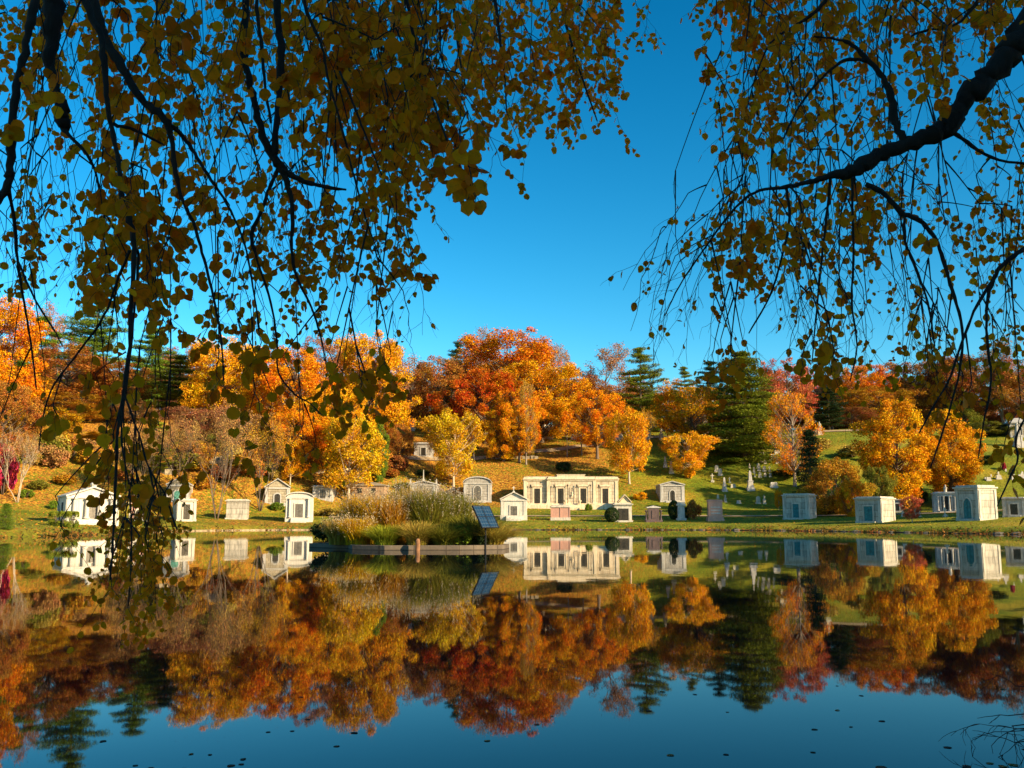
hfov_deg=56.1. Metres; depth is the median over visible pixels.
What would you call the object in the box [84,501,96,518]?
door
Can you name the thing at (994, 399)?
autumn tree
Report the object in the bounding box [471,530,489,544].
shrub
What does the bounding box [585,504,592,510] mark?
shrub
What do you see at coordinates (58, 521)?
hedge
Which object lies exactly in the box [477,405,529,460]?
autumn tree
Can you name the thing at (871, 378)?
autumn tree
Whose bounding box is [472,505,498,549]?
solar panel
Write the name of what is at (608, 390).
autumn tree
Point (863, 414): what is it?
autumn tree
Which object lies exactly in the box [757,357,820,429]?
autumn tree
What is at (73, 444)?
shrub
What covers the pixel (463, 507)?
ornamental grass
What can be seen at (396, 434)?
autumn tree
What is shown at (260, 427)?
autumn tree
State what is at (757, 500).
headstone
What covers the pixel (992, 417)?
spreading tree
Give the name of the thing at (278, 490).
mausoleum
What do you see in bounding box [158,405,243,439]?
autumn tree
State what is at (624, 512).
door
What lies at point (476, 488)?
door
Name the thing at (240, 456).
shrub
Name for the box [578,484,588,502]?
door
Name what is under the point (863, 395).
autumn tree
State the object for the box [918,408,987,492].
autumn tree
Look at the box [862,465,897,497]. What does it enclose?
spreading tree
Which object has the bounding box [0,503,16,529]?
conifer tree
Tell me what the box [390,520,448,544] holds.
ornamental grass
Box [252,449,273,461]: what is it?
shrub
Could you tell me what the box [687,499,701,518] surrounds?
shrub
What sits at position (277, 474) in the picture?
shrub
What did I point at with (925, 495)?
shrub
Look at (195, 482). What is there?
shrub
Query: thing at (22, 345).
autumn tree
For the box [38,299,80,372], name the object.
bare tree
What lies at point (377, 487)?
mausoleum
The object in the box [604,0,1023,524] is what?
overhanging tree
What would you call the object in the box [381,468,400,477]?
shrub
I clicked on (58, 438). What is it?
shrub
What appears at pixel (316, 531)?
shrub
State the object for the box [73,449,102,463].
shrub
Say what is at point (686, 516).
clipped shrub
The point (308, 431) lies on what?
autumn tree
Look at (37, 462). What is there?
shrub
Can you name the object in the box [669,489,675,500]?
door
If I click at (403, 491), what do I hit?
ornamental grass
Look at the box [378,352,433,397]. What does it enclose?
bare tree
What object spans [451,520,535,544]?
ornamental grass
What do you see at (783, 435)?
path
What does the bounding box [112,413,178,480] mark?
multi stem tree
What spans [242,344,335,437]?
autumn tree
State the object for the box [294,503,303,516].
door
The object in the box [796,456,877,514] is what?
spreading tree
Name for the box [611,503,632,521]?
mausoleum
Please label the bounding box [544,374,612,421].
autumn tree
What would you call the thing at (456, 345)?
pine tree
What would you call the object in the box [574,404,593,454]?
bare tree
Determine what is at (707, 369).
pine tree
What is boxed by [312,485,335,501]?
mausoleum
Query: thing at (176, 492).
door
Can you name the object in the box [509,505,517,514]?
door
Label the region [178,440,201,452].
shrub
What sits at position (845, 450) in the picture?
shrub
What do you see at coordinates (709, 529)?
shore edge
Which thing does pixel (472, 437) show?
bare tree
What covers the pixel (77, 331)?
pine tree
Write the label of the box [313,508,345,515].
shrub
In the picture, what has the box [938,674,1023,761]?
bare branches
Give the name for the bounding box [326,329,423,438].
autumn tree
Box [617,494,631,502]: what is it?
pediment
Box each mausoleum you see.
[57,482,120,525]
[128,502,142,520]
[166,479,193,501]
[172,499,197,521]
[225,499,250,519]
[264,478,290,505]
[285,492,313,522]
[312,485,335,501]
[351,482,388,498]
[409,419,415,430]
[409,470,439,494]
[414,442,433,457]
[463,476,492,502]
[500,486,527,520]
[522,474,618,509]
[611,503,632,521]
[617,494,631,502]
[655,481,684,502]
[781,493,816,519]
[853,496,895,522]
[895,499,903,512]
[931,485,955,511]
[952,485,997,520]
[1000,418,1023,437]
[1001,497,1023,516]
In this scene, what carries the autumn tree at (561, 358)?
on the ground at (763, 487)
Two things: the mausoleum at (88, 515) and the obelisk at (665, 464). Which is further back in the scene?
the obelisk at (665, 464)
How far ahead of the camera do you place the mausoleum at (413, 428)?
172.10 m
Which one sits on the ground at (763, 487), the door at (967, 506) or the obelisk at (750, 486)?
the obelisk at (750, 486)
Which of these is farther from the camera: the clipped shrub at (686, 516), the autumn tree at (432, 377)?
the autumn tree at (432, 377)
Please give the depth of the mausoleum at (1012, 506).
87.52 m
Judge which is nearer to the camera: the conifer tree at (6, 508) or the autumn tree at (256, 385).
the conifer tree at (6, 508)
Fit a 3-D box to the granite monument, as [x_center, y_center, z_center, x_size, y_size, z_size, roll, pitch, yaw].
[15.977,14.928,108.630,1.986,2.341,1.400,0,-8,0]
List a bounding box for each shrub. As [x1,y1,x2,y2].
[0,443,19,494]
[19,489,35,497]
[22,446,46,459]
[24,453,46,464]
[28,480,50,489]
[37,434,70,444]
[41,440,72,451]
[41,445,70,468]
[48,500,57,508]
[52,474,77,483]
[60,434,76,452]
[66,436,77,455]
[67,444,76,458]
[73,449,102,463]
[82,438,97,450]
[109,467,134,480]
[171,451,201,471]
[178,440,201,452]
[186,457,209,471]
[188,448,202,460]
[188,473,215,489]
[190,440,214,460]
[202,434,234,451]
[208,464,236,481]
[223,445,243,462]
[229,454,251,472]
[236,460,266,477]
[239,443,251,456]
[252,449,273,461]
[253,457,277,473]
[267,469,285,479]
[268,502,284,509]
[275,457,289,471]
[310,517,339,541]
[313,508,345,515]
[365,452,396,466]
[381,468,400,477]
[387,455,408,470]
[395,482,409,489]
[415,469,429,475]
[429,524,448,543]
[453,525,472,544]
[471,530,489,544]
[555,461,571,471]
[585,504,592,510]
[604,507,618,521]
[633,492,646,499]
[668,500,677,519]
[684,467,695,478]
[685,507,688,518]
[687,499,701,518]
[770,469,800,477]
[810,438,832,449]
[836,445,858,456]
[916,488,928,504]
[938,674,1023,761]
[979,455,996,463]
[1001,462,1006,469]
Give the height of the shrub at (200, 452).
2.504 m
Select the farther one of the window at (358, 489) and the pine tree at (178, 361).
the pine tree at (178, 361)
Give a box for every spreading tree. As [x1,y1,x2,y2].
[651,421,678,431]
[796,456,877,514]
[834,479,865,516]
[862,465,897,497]
[943,407,986,426]
[968,421,1014,435]
[985,410,1020,428]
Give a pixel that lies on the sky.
(543, 262)
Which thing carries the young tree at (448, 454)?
on the ground at (763, 487)
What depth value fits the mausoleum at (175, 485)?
113.82 m
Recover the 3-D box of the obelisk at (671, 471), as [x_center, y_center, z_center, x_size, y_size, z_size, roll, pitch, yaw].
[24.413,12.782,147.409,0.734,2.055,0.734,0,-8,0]
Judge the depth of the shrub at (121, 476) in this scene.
115.03 m
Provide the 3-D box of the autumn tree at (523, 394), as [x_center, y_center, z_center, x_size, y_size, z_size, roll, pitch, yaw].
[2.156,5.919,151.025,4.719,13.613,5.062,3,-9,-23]
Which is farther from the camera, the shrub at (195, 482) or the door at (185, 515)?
the shrub at (195, 482)
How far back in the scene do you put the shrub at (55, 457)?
115.02 m
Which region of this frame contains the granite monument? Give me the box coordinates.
[644,506,662,521]
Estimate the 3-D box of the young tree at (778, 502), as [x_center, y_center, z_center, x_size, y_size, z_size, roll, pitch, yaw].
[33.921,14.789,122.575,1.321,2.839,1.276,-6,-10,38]
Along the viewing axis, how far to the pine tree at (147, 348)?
171.06 m
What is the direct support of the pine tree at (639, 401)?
on the ground at (763, 487)
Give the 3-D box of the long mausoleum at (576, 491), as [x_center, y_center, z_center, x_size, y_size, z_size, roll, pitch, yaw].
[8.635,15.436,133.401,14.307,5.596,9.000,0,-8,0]
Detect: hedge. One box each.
[48,511,66,524]
[56,511,72,525]
[63,511,79,527]
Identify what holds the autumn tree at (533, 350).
on the ground at (763, 487)
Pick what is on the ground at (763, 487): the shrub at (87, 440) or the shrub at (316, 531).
the shrub at (87, 440)
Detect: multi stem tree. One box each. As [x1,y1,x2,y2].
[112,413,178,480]
[154,414,209,478]
[177,382,260,519]
[224,405,294,510]
[425,435,444,463]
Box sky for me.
[0,0,1023,426]
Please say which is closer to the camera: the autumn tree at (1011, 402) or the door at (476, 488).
the door at (476, 488)
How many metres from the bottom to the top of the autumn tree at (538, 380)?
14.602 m
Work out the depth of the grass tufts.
108.07 m
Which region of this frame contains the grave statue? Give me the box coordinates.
[659,429,663,439]
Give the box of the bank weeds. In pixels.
[1,524,1023,537]
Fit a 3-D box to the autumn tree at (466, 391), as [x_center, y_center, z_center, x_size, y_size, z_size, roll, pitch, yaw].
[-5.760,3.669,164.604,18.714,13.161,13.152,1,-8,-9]
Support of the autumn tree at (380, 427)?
on the ground at (763, 487)
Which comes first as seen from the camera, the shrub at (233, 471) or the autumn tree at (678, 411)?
the shrub at (233, 471)
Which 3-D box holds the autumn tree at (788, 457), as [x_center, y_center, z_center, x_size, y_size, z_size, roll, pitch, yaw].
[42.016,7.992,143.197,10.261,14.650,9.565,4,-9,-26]
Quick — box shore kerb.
[182,529,309,530]
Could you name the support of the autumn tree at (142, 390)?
on the ground at (763, 487)
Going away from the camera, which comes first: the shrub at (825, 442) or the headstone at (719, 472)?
the headstone at (719, 472)
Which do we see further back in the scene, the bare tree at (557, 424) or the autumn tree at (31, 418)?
the bare tree at (557, 424)
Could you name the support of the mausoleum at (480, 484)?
on the ground at (763, 487)
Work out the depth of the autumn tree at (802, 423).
206.18 m
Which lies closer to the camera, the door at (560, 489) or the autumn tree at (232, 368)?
the door at (560, 489)
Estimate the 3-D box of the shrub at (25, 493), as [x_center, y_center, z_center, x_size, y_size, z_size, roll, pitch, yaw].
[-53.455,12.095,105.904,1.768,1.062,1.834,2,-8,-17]
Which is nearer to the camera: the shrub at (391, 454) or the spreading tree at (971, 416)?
the shrub at (391, 454)
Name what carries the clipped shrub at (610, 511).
on the ground at (763, 487)
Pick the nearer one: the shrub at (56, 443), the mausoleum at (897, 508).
the mausoleum at (897, 508)
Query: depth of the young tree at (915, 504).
88.68 m
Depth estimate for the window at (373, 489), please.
129.22 m
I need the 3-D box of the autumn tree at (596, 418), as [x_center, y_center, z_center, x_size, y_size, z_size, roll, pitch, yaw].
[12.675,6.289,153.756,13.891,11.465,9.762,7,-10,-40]
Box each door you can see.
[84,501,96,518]
[173,490,179,499]
[182,503,191,518]
[273,493,280,502]
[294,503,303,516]
[318,488,326,497]
[420,447,426,454]
[473,485,481,500]
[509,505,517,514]
[532,484,542,502]
[555,484,565,502]
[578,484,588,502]
[600,484,610,502]
[616,507,629,519]
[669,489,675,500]
[791,503,800,517]
[862,505,874,520]
[895,503,900,510]
[940,495,952,510]
[962,497,973,518]
[1008,503,1019,514]
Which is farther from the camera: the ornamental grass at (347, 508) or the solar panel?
the ornamental grass at (347, 508)
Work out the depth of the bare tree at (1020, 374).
195.71 m
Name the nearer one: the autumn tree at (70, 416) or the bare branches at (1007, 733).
the bare branches at (1007, 733)
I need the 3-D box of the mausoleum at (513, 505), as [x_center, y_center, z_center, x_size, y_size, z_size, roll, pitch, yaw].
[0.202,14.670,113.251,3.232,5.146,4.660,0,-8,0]
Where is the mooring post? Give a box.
[415,538,419,550]
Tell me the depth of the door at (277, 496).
120.62 m
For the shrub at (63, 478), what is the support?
on the ground at (763, 487)
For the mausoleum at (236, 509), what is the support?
on the ground at (763, 487)
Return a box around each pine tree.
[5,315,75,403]
[49,303,136,380]
[121,328,179,405]
[144,354,209,412]
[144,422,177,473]
[435,341,469,413]
[612,347,668,413]
[636,393,663,431]
[671,366,695,421]
[694,361,728,422]
[805,387,847,429]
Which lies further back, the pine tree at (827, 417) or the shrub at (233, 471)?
the pine tree at (827, 417)
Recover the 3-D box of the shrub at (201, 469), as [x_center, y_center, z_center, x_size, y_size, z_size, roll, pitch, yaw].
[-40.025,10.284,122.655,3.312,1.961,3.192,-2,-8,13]
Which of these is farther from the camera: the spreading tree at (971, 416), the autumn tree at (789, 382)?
the autumn tree at (789, 382)
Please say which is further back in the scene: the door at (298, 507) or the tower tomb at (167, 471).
the tower tomb at (167, 471)
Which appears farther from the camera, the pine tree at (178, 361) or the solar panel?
the pine tree at (178, 361)
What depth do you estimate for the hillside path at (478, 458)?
153.91 m
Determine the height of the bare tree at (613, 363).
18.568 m
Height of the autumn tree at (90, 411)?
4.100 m
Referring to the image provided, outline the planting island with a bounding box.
[309,542,508,549]
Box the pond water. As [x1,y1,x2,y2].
[0,530,1023,767]
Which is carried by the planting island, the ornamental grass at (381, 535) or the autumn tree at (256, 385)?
the ornamental grass at (381, 535)
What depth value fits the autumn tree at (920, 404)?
202.40 m
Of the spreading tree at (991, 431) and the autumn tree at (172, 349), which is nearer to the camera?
the spreading tree at (991, 431)
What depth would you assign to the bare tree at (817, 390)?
205.66 m
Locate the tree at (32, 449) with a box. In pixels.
[0,422,45,502]
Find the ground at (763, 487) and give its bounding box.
[0,410,1023,536]
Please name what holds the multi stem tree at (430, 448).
on the ground at (763, 487)
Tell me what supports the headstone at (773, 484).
on the ground at (763, 487)
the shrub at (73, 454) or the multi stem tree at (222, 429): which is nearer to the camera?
the multi stem tree at (222, 429)
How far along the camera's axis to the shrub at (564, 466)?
146.64 m
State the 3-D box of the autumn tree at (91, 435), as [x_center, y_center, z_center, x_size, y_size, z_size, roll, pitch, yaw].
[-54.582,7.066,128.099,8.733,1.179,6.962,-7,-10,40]
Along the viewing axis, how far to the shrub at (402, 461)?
139.88 m
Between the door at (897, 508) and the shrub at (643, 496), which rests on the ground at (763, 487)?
the shrub at (643, 496)
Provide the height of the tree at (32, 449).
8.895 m
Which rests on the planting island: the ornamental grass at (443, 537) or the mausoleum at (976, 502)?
the ornamental grass at (443, 537)
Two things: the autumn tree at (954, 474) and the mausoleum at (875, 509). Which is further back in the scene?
the autumn tree at (954, 474)
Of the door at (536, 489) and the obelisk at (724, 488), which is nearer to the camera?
the door at (536, 489)
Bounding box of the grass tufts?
[0,419,1023,530]
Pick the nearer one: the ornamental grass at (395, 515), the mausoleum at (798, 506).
the ornamental grass at (395, 515)
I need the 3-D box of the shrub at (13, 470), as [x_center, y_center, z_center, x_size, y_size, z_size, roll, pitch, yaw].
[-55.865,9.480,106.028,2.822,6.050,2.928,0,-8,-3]
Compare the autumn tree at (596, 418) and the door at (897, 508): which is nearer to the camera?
the door at (897, 508)
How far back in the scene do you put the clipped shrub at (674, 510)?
111.67 m
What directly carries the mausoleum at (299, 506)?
on the ground at (763, 487)
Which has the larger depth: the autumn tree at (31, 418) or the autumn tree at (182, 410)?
the autumn tree at (182, 410)
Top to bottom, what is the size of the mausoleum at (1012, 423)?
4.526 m
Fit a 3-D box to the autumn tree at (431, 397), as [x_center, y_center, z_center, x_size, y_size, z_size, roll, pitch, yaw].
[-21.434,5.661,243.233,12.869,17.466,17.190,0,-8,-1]
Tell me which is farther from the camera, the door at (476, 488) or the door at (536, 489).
the door at (476, 488)
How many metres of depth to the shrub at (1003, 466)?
141.50 m
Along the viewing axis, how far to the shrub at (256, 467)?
125.37 m
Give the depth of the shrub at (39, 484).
108.50 m
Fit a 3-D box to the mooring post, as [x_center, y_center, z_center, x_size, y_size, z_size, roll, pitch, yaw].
[-3.380,5.998,34.400,0.171,0.927,0.180,0,-8,0]
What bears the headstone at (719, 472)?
on the ground at (763, 487)
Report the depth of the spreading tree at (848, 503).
106.03 m
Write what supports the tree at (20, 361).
on the ground at (763, 487)
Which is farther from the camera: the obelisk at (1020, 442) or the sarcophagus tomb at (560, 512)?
the obelisk at (1020, 442)
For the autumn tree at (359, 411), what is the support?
on the ground at (763, 487)
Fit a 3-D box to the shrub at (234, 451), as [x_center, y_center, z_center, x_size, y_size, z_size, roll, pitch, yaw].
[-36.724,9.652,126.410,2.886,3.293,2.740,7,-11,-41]
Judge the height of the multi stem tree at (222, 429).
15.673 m
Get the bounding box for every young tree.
[278,435,308,484]
[318,411,389,497]
[414,406,487,489]
[602,406,652,483]
[659,430,721,476]
[774,489,782,507]
[898,495,923,522]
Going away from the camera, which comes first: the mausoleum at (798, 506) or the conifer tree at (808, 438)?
the mausoleum at (798, 506)
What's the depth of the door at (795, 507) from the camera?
105.80 m
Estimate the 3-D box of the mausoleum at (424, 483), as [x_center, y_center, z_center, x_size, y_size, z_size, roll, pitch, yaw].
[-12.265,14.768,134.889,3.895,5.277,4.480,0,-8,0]
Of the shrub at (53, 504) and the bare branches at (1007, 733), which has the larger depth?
the shrub at (53, 504)
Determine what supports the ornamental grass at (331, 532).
on the planting island
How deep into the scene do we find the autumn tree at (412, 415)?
187.02 m
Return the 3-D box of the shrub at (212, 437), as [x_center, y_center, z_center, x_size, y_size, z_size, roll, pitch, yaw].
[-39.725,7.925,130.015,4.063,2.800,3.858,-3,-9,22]
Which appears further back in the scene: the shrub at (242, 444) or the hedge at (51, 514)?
the shrub at (242, 444)
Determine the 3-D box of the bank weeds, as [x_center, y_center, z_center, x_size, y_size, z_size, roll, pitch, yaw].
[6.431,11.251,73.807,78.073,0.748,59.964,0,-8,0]
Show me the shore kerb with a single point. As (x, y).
(244, 529)
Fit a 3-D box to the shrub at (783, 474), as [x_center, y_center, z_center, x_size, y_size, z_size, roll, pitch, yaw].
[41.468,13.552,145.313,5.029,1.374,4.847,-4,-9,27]
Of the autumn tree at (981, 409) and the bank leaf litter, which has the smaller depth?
the bank leaf litter
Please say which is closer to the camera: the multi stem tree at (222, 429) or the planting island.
the planting island
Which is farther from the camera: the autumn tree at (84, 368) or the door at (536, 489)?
the autumn tree at (84, 368)
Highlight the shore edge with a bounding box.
[520,529,1022,534]
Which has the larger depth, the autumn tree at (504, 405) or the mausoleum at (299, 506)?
the autumn tree at (504, 405)
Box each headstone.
[717,469,722,475]
[755,496,760,503]
[769,482,777,487]
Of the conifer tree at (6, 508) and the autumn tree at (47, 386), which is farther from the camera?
the autumn tree at (47, 386)
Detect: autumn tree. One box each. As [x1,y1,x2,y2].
[0,295,53,413]
[0,380,44,454]
[2,406,84,441]
[5,371,72,409]
[18,342,121,410]
[39,391,116,421]
[74,360,161,411]
[75,431,130,439]
[94,398,160,423]
[147,345,202,412]
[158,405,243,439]
[177,336,264,420]
[218,412,293,450]
[234,358,299,416]
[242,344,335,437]
[270,404,332,476]
[287,387,378,467]
[295,335,348,408]
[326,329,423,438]
[363,370,408,423]
[367,423,390,482]
[379,393,424,422]
[386,423,418,463]
[404,355,482,428]
[416,378,443,425]
[424,368,533,442]
[442,326,575,424]
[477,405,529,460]
[486,359,592,442]
[494,388,547,462]
[508,378,539,464]
[541,343,569,390]
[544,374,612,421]
[557,388,636,458]
[585,379,647,419]
[646,377,725,440]
[659,392,721,430]
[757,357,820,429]
[758,381,821,416]
[760,389,824,486]
[780,410,823,429]
[795,388,857,429]
[816,387,873,428]
[830,406,878,426]
[834,364,900,408]
[838,385,926,423]
[848,397,938,507]
[860,359,972,428]
[910,354,1023,421]
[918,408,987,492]
[966,374,1023,421]
[989,358,1023,417]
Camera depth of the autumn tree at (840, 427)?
217.72 m
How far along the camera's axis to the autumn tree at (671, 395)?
161.14 m
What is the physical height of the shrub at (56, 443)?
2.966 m
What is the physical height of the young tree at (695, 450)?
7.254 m
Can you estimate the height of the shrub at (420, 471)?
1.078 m
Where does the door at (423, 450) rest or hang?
in the mausoleum at (422, 450)
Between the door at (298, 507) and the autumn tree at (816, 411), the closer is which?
the door at (298, 507)
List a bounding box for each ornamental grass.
[317,513,357,544]
[331,487,384,521]
[332,511,380,544]
[351,486,406,544]
[356,523,407,544]
[372,489,415,544]
[381,476,441,543]
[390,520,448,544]
[400,482,459,544]
[420,523,479,544]
[426,483,482,543]
[432,511,517,544]
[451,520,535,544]
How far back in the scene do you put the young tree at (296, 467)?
127.32 m
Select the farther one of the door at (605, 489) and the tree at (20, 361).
the tree at (20, 361)
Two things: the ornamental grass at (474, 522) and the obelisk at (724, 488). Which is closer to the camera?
the ornamental grass at (474, 522)
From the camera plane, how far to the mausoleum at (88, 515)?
81.82 m
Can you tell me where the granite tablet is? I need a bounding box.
[706,500,724,520]
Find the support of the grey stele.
on the ground at (763, 487)
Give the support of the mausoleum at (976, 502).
on the ground at (763, 487)
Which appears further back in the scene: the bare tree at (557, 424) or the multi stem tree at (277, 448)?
the bare tree at (557, 424)
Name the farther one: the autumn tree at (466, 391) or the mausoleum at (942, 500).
the autumn tree at (466, 391)
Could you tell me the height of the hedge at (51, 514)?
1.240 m
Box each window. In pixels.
[356,487,362,493]
[371,487,375,493]
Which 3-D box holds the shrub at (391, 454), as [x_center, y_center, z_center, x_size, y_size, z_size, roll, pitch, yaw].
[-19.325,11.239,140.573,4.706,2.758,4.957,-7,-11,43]
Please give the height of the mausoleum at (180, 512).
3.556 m
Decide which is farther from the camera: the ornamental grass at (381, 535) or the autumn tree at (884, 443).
the autumn tree at (884, 443)
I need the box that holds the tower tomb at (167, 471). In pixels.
[160,463,175,474]
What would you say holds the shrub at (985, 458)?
on the ground at (763, 487)
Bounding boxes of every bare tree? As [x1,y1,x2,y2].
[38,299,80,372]
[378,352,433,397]
[448,326,490,430]
[466,411,485,459]
[551,406,578,456]
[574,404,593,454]
[575,342,635,392]
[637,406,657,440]
[810,373,851,429]
[972,338,1022,422]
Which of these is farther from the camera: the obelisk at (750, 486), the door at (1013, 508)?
the obelisk at (750, 486)
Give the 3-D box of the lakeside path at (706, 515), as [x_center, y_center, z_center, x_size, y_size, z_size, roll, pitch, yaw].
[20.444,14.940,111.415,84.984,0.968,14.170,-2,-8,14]
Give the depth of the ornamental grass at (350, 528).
36.12 m
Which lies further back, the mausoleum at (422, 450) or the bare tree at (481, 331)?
the bare tree at (481, 331)
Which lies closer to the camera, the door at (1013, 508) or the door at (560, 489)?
the door at (1013, 508)
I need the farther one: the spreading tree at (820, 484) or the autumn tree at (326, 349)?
the autumn tree at (326, 349)
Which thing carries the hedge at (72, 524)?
on the ground at (763, 487)
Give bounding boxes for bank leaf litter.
[0,524,1023,537]
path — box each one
[208,444,591,463]
[329,512,952,516]
[613,429,917,440]
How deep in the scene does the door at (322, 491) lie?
126.20 m
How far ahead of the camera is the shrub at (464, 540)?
35.53 m
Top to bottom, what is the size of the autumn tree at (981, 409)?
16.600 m
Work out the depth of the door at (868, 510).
93.37 m
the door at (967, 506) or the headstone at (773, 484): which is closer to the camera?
the door at (967, 506)
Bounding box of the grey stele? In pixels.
[676,502,686,519]
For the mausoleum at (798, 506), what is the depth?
105.90 m
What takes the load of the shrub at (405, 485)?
on the ground at (763, 487)
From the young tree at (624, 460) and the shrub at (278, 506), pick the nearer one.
the shrub at (278, 506)
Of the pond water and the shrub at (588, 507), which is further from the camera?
the shrub at (588, 507)
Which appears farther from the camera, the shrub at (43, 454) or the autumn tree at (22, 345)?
the autumn tree at (22, 345)
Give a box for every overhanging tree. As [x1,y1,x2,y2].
[0,0,665,653]
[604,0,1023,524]
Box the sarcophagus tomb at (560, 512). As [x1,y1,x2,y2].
[550,505,570,519]
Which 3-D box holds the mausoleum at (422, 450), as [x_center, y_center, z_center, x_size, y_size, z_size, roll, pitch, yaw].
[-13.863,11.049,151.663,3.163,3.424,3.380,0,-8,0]
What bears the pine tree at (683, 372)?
on the ground at (763, 487)
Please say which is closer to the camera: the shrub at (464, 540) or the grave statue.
the shrub at (464, 540)
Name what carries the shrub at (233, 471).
on the ground at (763, 487)
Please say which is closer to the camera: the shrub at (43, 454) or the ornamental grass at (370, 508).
the ornamental grass at (370, 508)
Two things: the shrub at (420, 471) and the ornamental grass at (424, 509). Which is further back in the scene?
the shrub at (420, 471)
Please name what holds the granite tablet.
on the ground at (763, 487)
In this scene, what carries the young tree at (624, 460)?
on the ground at (763, 487)
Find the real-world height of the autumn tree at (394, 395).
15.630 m
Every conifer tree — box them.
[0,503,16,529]
[696,350,793,462]
[792,429,829,509]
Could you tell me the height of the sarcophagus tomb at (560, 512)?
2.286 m
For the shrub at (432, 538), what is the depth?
35.84 m
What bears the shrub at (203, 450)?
on the ground at (763, 487)
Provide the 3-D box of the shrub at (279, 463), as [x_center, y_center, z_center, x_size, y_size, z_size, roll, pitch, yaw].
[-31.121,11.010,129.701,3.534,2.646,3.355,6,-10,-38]
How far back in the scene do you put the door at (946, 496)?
102.22 m
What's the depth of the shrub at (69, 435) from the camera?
119.28 m
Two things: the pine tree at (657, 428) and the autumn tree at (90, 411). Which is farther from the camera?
the pine tree at (657, 428)
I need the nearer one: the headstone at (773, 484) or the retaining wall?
the headstone at (773, 484)
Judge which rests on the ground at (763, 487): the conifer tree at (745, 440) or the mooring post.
the conifer tree at (745, 440)
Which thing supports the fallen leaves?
on the ground at (763, 487)
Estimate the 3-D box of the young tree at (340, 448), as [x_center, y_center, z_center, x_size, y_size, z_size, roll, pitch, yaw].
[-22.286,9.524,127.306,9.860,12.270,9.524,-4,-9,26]
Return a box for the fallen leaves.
[0,414,1021,529]
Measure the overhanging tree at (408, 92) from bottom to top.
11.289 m
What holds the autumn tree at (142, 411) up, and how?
on the ground at (763, 487)
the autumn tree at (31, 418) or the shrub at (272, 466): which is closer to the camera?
the autumn tree at (31, 418)
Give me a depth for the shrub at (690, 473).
145.18 m
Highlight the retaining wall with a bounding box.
[479,455,537,458]
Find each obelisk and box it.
[663,457,667,467]
[669,461,673,473]
[722,478,727,491]
[746,470,754,490]
[1012,423,1023,447]
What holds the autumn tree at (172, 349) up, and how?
on the ground at (763, 487)
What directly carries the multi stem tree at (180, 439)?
on the ground at (763, 487)
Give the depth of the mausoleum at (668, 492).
135.17 m

